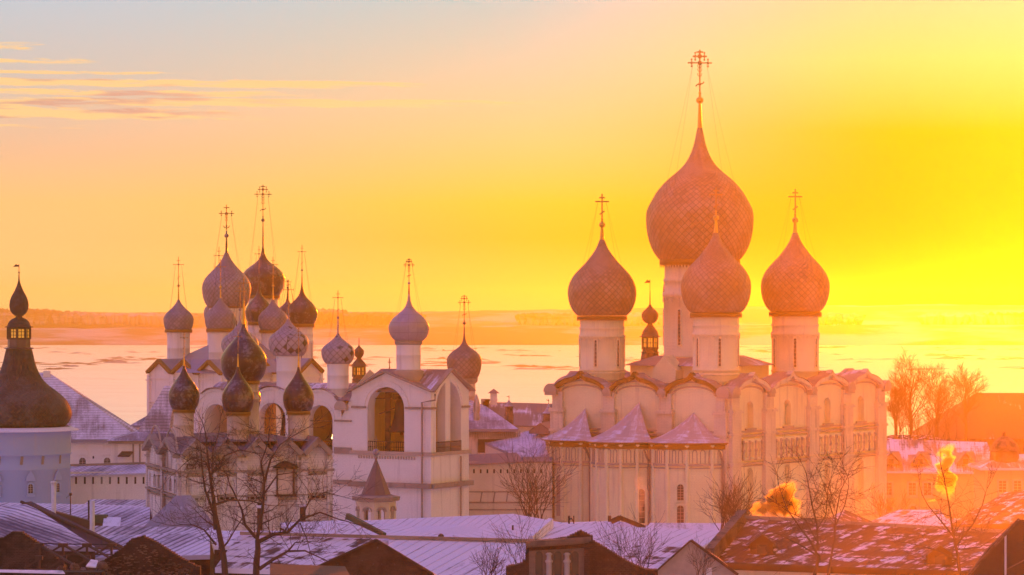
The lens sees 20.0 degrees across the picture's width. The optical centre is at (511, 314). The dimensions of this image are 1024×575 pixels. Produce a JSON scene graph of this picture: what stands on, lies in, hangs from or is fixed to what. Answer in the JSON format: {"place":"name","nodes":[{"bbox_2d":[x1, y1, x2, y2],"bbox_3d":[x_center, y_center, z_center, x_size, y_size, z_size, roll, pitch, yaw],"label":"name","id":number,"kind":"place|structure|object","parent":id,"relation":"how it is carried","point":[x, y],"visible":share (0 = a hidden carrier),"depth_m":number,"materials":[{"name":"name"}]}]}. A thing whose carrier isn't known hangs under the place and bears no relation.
{"place":"outdoors","nodes":[
{"label":"outdoors","id":0,"kind":"place"},
{"bbox_2d":[0,559,108,574],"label":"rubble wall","id":1,"kind":"structure","parent":0,"point":[102,567],"depth_m":109.13,"materials":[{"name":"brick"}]},
{"bbox_2d":[0,543,120,569],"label":"roof truss","id":2,"kind":"object","parent":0,"point":[63,558],"visible":0.73,"depth_m":117.95,"materials":[{"name":"wood"}]},
{"bbox_2d":[504,396,513,424],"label":"chimney","id":3,"kind":"object","parent":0,"point":[508,414],"visible":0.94,"depth_m":399.55,"materials":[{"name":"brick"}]},
{"bbox_2d":[0,345,1023,435],"bbox_3d":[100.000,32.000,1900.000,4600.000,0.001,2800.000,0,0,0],"label":"frozen lake","id":4,"kind":"structure","parent":0,"point":[119,390],"depth_m":1865.35,"materials":[{"name":"white ice"}]},
{"bbox_2d":[0,345,1023,369],"bbox_3d":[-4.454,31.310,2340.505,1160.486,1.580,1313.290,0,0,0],"label":"ice hummocks","id":5,"kind":"structure","parent":4,"relation":"on","point":[945,356],"depth_m":2064.17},
{"bbox_2d":[0,325,1023,344],"bbox_3d":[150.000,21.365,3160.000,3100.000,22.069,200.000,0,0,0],"label":"shore","id":6,"kind":"structure","parent":0,"point":[864,335],"depth_m":3114.86,"materials":[{"name":"orange"}]},
{"bbox_2d":[0,304,1023,328],"bbox_3d":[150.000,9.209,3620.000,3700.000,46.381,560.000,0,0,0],"label":"hills","id":7,"kind":"structure","parent":0,"point":[906,314],"depth_m":3595.82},
{"bbox_2d":[0,308,1023,325],"bbox_3d":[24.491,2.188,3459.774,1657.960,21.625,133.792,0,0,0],"label":"woods","id":8,"kind":"object","parent":7,"relation":"on","point":[44,317],"visible":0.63,"depth_m":3407.89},
{"bbox_2d":[0,0,1023,312],"label":"sky","id":9,"kind":"structure","parent":0,"point":[475,143],"materials":[{"name":"yellow"}]},
{"bbox_2d":[542,399,549,422],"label":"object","id":10,"kind":"object","parent":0,"point":[546,415],"visible":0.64,"depth_m":399.45,"materials":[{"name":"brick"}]},
{"bbox_2d":[506,530,657,574],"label":"brick gable","id":11,"kind":"object","parent":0,"point":[579,552],"visible":1,"depth_m":103.98,"materials":[{"name":"brick"}]},
{"bbox_2d":[658,539,738,574],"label":"patched gable","id":12,"kind":"structure","parent":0,"point":[676,563],"depth_m":108.00,"materials":[{"name":"white paint"}]},
{"bbox_2d":[967,518,1023,574],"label":"plank gable","id":13,"kind":"structure","parent":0,"point":[1003,554],"depth_m":116.00,"materials":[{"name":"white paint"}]},
{"bbox_3d":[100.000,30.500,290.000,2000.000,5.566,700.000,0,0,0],"label":"ground","id":14,"kind":"structure","parent":0,"visible":0},
{"bbox_2d":[0,264,78,503],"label":"round tower","id":15,"kind":"structure","parent":14,"relation":"on","point":[35,430],"depth_m":325.85,"materials":[{"name":"white"}]},
{"bbox_2d":[0,500,123,568],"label":"house","id":16,"kind":"structure","parent":14,"relation":"on","point":[40,524],"depth_m":151.44,"materials":[{"name":"metal"}]},
{"bbox_2d":[0,531,65,569],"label":"brick gable","id":17,"kind":"structure","parent":16,"relation":"attached to","point":[14,544],"depth_m":122.00,"materials":[{"name":"brown brick"}]},
{"bbox_2d":[0,502,145,513],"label":"row house","id":18,"kind":"structure","parent":14,"relation":"on","point":[63,508],"depth_m":265.28,"materials":[{"name":"beige paint"}]},
{"bbox_2d":[51,481,56,512],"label":"flue pipe","id":19,"kind":"object","parent":18,"relation":"on","point":[53,496],"visible":0.92,"depth_m":262.81,"materials":[{"name":"white paint"}]},
{"bbox_2d":[39,371,137,463],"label":"hall","id":20,"kind":"structure","parent":14,"relation":"on","point":[98,426],"depth_m":374.80,"materials":[{"name":"paint"}]},
{"bbox_2d":[56,506,152,529],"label":"workshop","id":21,"kind":"structure","parent":14,"relation":"on","point":[116,516],"depth_m":226.29,"materials":[{"name":"metal"}]},
{"bbox_2d":[88,500,89,520],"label":"flue pipe","id":22,"kind":"object","parent":21,"relation":"attached to","point":[89,510],"visible":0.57,"depth_m":224.69,"materials":[{"name":"metal"}]},
{"bbox_2d":[70,462,145,503],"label":"fortress wall","id":23,"kind":"structure","parent":14,"relation":"on","point":[124,481],"depth_m":338.24,"materials":[{"name":"paint"}]},
{"bbox_2d":[85,499,145,505],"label":"row house","id":24,"kind":"structure","parent":14,"relation":"on","point":[118,502],"depth_m":291.01,"materials":[{"name":"beige paint"}]},
{"bbox_2d":[131,416,145,429],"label":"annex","id":25,"kind":"object","parent":14,"relation":"on","point":[137,424],"visible":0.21,"depth_m":399.90,"materials":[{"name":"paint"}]},
{"bbox_2d":[107,386,173,462],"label":"pavilion","id":26,"kind":"structure","parent":14,"relation":"on","point":[126,448],"depth_m":353.72,"materials":[{"name":"paint"}]},
{"bbox_2d":[95,533,213,574],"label":"row house","id":27,"kind":"structure","parent":14,"relation":"on","point":[192,548],"depth_m":161.28,"materials":[{"name":"metal"}]},
{"bbox_2d":[95,535,200,574],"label":"brick gable","id":28,"kind":"structure","parent":27,"relation":"attached to","point":[142,555],"depth_m":112.00,"materials":[{"name":"brown brick"}]},
{"bbox_2d":[95,526,215,534],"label":"row house","id":29,"kind":"structure","parent":14,"relation":"on","point":[120,530],"depth_m":186.94,"materials":[{"name":"brick"}]},
{"bbox_2d":[90,501,94,531],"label":"flue pipe","id":30,"kind":"object","parent":29,"relation":"on","point":[92,515],"visible":0.86,"depth_m":186.47,"materials":[{"name":"white paint"}]},
{"bbox_2d":[144,495,212,527],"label":"house roof","id":31,"kind":"structure","parent":14,"relation":"on","point":[181,502],"depth_m":200.24,"materials":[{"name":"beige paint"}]},
{"bbox_2d":[142,389,304,574],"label":"bare tree","id":32,"kind":"object","parent":14,"relation":"on","point":[218,529],"visible":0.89,"depth_m":139.98,"materials":[{"name":"brown plant"}]},
{"bbox_2d":[145,205,324,434],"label":"church","id":33,"kind":"structure","parent":14,"relation":"on","point":[220,284],"depth_m":404.44,"materials":[{"name":"paint"}]},
{"bbox_2d":[142,276,334,530],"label":"weathered church","id":34,"kind":"structure","parent":14,"relation":"on","point":[243,362],"depth_m":229.38,"materials":[{"name":"paint"}]},
{"bbox_2d":[181,456,235,469],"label":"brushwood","id":35,"kind":"object","parent":34,"relation":"on","point":[209,461],"visible":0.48,"depth_m":226.14,"materials":[{"name":"brown plant"}]},
{"bbox_2d":[208,531,322,574],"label":"row house","id":36,"kind":"structure","parent":14,"relation":"on","point":[225,535],"depth_m":176.82,"materials":[{"name":"metal"}]},
{"bbox_2d":[257,505,262,530],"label":"chimney","id":37,"kind":"object","parent":36,"relation":"on","point":[258,507],"visible":0.42,"depth_m":178.05,"materials":[{"name":"brick"}]},
{"bbox_2d":[243,186,322,373],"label":"dark domed church","id":38,"kind":"structure","parent":14,"relation":"on","point":[257,273],"depth_m":431.59,"materials":[{"name":"paint"}]},
{"bbox_2d":[198,404,387,574],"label":"bare tree","id":39,"kind":"object","parent":14,"relation":"on","point":[257,567],"visible":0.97,"depth_m":130.13,"materials":[{"name":"brown plant"}]},
{"bbox_2d":[215,534,388,574],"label":"row house","id":40,"kind":"structure","parent":14,"relation":"on","point":[236,555],"depth_m":141.94,"materials":[{"name":"metal"}]},
{"bbox_2d":[270,564,349,574],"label":"shed","id":41,"kind":"structure","parent":14,"relation":"on","point":[283,569],"depth_m":112.02,"materials":[{"name":"brick"}]},
{"bbox_2d":[280,520,377,534],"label":"row house","id":42,"kind":"structure","parent":14,"relation":"on","point":[351,529],"depth_m":197.04,"materials":[{"name":"metal"}]},
{"bbox_2d":[299,505,305,521],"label":"chimney","id":43,"kind":"object","parent":42,"relation":"on","point":[301,509],"visible":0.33,"depth_m":198.01,"materials":[{"name":"brick"}]},
{"bbox_2d":[195,259,475,519],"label":"belfry","id":44,"kind":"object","parent":14,"relation":"on","point":[423,461],"visible":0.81,"depth_m":335.03,"materials":[{"name":"paint"}]},
{"bbox_2d":[325,423,331,440],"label":"bell","id":45,"kind":"object","parent":44,"relation":"hanging from","point":[329,436],"visible":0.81,"depth_m":338.52,"materials":[{"name":"brown metal"}]},
{"bbox_2d":[388,395,403,435],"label":"bell","id":46,"kind":"object","parent":44,"relation":"hanging from","point":[397,425],"visible":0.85,"depth_m":333.99,"materials":[{"name":"brown metal"}]},
{"bbox_2d":[351,345,366,382],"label":"lantern tower","id":47,"kind":"structure","parent":14,"relation":"on","point":[358,365],"depth_m":469.27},
{"bbox_2d":[352,449,399,519],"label":"gate pavilion","id":48,"kind":"structure","parent":14,"relation":"on","point":[384,500],"depth_m":261.00,"materials":[{"name":"beige paint"}]},
{"bbox_2d":[240,532,541,574],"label":"row house","id":49,"kind":"structure","parent":14,"relation":"on","point":[444,555],"depth_m":142.12,"materials":[{"name":"metal"}]},
{"bbox_2d":[319,539,436,574],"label":"brick gable","id":50,"kind":"structure","parent":49,"relation":"attached to","point":[375,557],"depth_m":118.00,"materials":[{"name":"brick"}]},
{"bbox_2d":[345,513,573,538],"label":"trade row","id":51,"kind":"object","parent":14,"relation":"on","point":[475,526],"visible":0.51,"depth_m":201.77,"materials":[{"name":"metal"}]},
{"bbox_2d":[447,295,519,454],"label":"weathered chapel","id":52,"kind":"structure","parent":14,"relation":"on","point":[464,361],"depth_m":366.76,"materials":[{"name":"paint"}]},
{"bbox_2d":[469,532,506,574],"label":"bare bush","id":53,"kind":"object","parent":14,"relation":"on","point":[483,561],"visible":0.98,"depth_m":119.91,"materials":[{"name":"brown plant"}]},
{"bbox_2d":[469,452,551,519],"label":"fortress wall","id":54,"kind":"structure","parent":14,"relation":"on","point":[487,496],"depth_m":347.00,"materials":[{"name":"beige paint"}]},
{"bbox_2d":[481,389,551,432],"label":"long hall","id":55,"kind":"structure","parent":14,"relation":"on","point":[527,416],"depth_m":423.00,"materials":[{"name":"beige paint"}]},
{"bbox_2d":[485,421,549,456],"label":"treasury","id":56,"kind":"structure","parent":14,"relation":"on","point":[539,431],"depth_m":361.44,"materials":[{"name":"beige paint"}]},
{"bbox_2d":[489,500,559,563],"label":"bare bush","id":57,"kind":"object","parent":14,"relation":"on","point":[521,550],"visible":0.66,"depth_m":111.89,"materials":[{"name":"brown plant"}]},
{"bbox_2d":[496,432,579,518],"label":"bare bush","id":58,"kind":"object","parent":14,"relation":"on","point":[533,485],"visible":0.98,"depth_m":299.80,"materials":[{"name":"brown plant"}]},
{"bbox_2d":[562,515,660,527],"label":"row house","id":59,"kind":"structure","parent":14,"relation":"on","point":[625,523],"depth_m":232.26,"materials":[{"name":"metal"}]},
{"bbox_2d":[542,524,718,547],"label":"row house","id":60,"kind":"structure","parent":14,"relation":"on","point":[681,537],"depth_m":169.38,"materials":[{"name":"metal"}]},
{"bbox_2d":[528,518,553,538],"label":"fire wall","id":61,"kind":"structure","parent":60,"relation":"on","point":[548,523],"depth_m":168.69,"materials":[{"name":"metal"}]},
{"bbox_2d":[594,506,671,567],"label":"bare bush","id":62,"kind":"object","parent":14,"relation":"on","point":[646,557],"visible":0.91,"depth_m":124.99,"materials":[{"name":"brown plant"}]},
{"bbox_2d":[602,544,680,568],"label":"row house","id":63,"kind":"structure","parent":14,"relation":"on","point":[664,553],"depth_m":151.82,"materials":[{"name":"tile"}]},
{"bbox_2d":[648,523,724,529],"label":"row house","id":64,"kind":"structure","parent":14,"relation":"on","point":[703,526],"depth_m":250.73,"materials":[{"name":"brick"}]},
{"bbox_2d":[685,533,724,574],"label":"bare bush","id":65,"kind":"object","parent":14,"relation":"on","point":[708,554],"visible":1,"depth_m":103.94,"materials":[{"name":"brown plant"}]},
{"bbox_2d":[541,50,891,524],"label":"cathedral","id":66,"kind":"structure","parent":14,"relation":"on","point":[649,439],"depth_m":356.45,"materials":[{"name":"paint"}]},
{"bbox_2d":[634,484,647,524],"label":"window","id":67,"kind":"structure","parent":66,"relation":"in","point":[643,492],"depth_m":346.32,"materials":[{"name":"glass"}]},
{"bbox_2d":[639,280,660,359],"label":"lantern tower","id":68,"kind":"structure","parent":66,"relation":"attached to","point":[649,336],"depth_m":451.06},
{"bbox_2d":[675,501,684,522],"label":"window","id":69,"kind":"structure","parent":66,"relation":"in","point":[679,510],"depth_m":343.80,"materials":[{"name":"paint"}]},
{"bbox_2d":[674,480,686,505],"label":"window","id":70,"kind":"structure","parent":66,"relation":"in","point":[680,484],"depth_m":343.80,"materials":[{"name":"paint"}]},
{"bbox_2d":[696,466,765,530],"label":"bare bush","id":71,"kind":"object","parent":14,"relation":"on","point":[729,510],"visible":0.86,"depth_m":214.65,"materials":[{"name":"brown plant"}]},
{"bbox_2d":[719,435,850,574],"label":"bare tree","id":72,"kind":"object","parent":14,"relation":"on","point":[817,539],"visible":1,"depth_m":127.84,"materials":[{"name":"brown plant"}]},
{"bbox_2d":[800,442,881,574],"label":"bare tree","id":73,"kind":"object","parent":14,"relation":"on","point":[833,544],"visible":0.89,"depth_m":132.22,"materials":[{"name":"brown plant"}]},
{"bbox_2d":[828,510,871,521],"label":"row house","id":74,"kind":"structure","parent":14,"relation":"on","point":[848,516],"depth_m":178.53,"materials":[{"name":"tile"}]},
{"bbox_2d":[719,515,1004,574],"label":"tiled house","id":75,"kind":"structure","parent":14,"relation":"on","point":[869,554],"depth_m":141.55,"materials":[{"name":"tile"}]},
{"bbox_2d":[705,510,747,557],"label":"fire wall","id":76,"kind":"structure","parent":75,"relation":"on","point":[725,537],"depth_m":141.51,"materials":[{"name":"brick"}]},
{"bbox_2d":[858,482,919,517],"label":"bare bush","id":77,"kind":"object","parent":14,"relation":"on","point":[881,510],"visible":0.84,"depth_m":250.06,"materials":[{"name":"brown plant"}]},
{"bbox_2d":[885,386,910,434],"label":"shore tree","id":78,"kind":"object","parent":14,"relation":"on","point":[893,392],"visible":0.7,"depth_m":435.65,"materials":[{"name":"brown plant"}]},
{"bbox_2d":[872,510,950,526],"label":"row house","id":79,"kind":"structure","parent":14,"relation":"on","point":[896,515],"depth_m":196.78,"materials":[{"name":"tile"}]},
{"bbox_2d":[885,347,942,434],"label":"shore tree","id":80,"kind":"object","parent":14,"relation":"on","point":[907,385],"visible":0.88,"depth_m":439.30,"materials":[{"name":"brown plant"}]},
{"bbox_2d":[887,435,946,441],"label":"shed","id":81,"kind":"structure","parent":14,"relation":"on","point":[889,437],"depth_m":429.86,"materials":[{"name":"brick"}]},
{"bbox_2d":[888,392,961,440],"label":"bare bush","id":82,"kind":"object","parent":14,"relation":"on","point":[899,422],"visible":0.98,"depth_m":424.94,"materials":[{"name":"brown plant"}]},
{"bbox_2d":[913,363,961,436],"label":"shore tree","id":83,"kind":"object","parent":14,"relation":"on","point":[940,389],"visible":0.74,"depth_m":445.68,"materials":[{"name":"brown plant"}]},
{"bbox_2d":[887,439,989,517],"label":"ochre house","id":84,"kind":"structure","parent":14,"relation":"on","point":[957,457],"depth_m":399.68,"materials":[{"name":"paint"}]},
{"bbox_2d":[881,435,1023,574],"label":"bare tree","id":85,"kind":"object","parent":14,"relation":"on","point":[956,542],"visible":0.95,"depth_m":133.94,"materials":[{"name":"brown plant"}]},
{"bbox_2d":[937,362,989,441],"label":"shore tree","id":86,"kind":"object","parent":14,"relation":"on","point":[967,389],"visible":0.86,"depth_m":451.50,"materials":[{"name":"brown plant"}]},
{"bbox_2d":[913,393,1023,453],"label":"barn","id":87,"kind":"structure","parent":14,"relation":"on","point":[995,418],"depth_m":462.97,"materials":[{"name":"brick"}]},
{"bbox_2d":[950,490,1023,529],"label":"row house","id":88,"kind":"structure","parent":14,"relation":"on","point":[1013,510],"depth_m":226.45,"materials":[{"name":"tile"}]},
{"bbox_2d":[968,432,1023,509],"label":"corner house","id":89,"kind":"structure","parent":14,"relation":"on","point":[1008,474],"depth_m":372.97,"materials":[{"name":"paint"}]}
]}

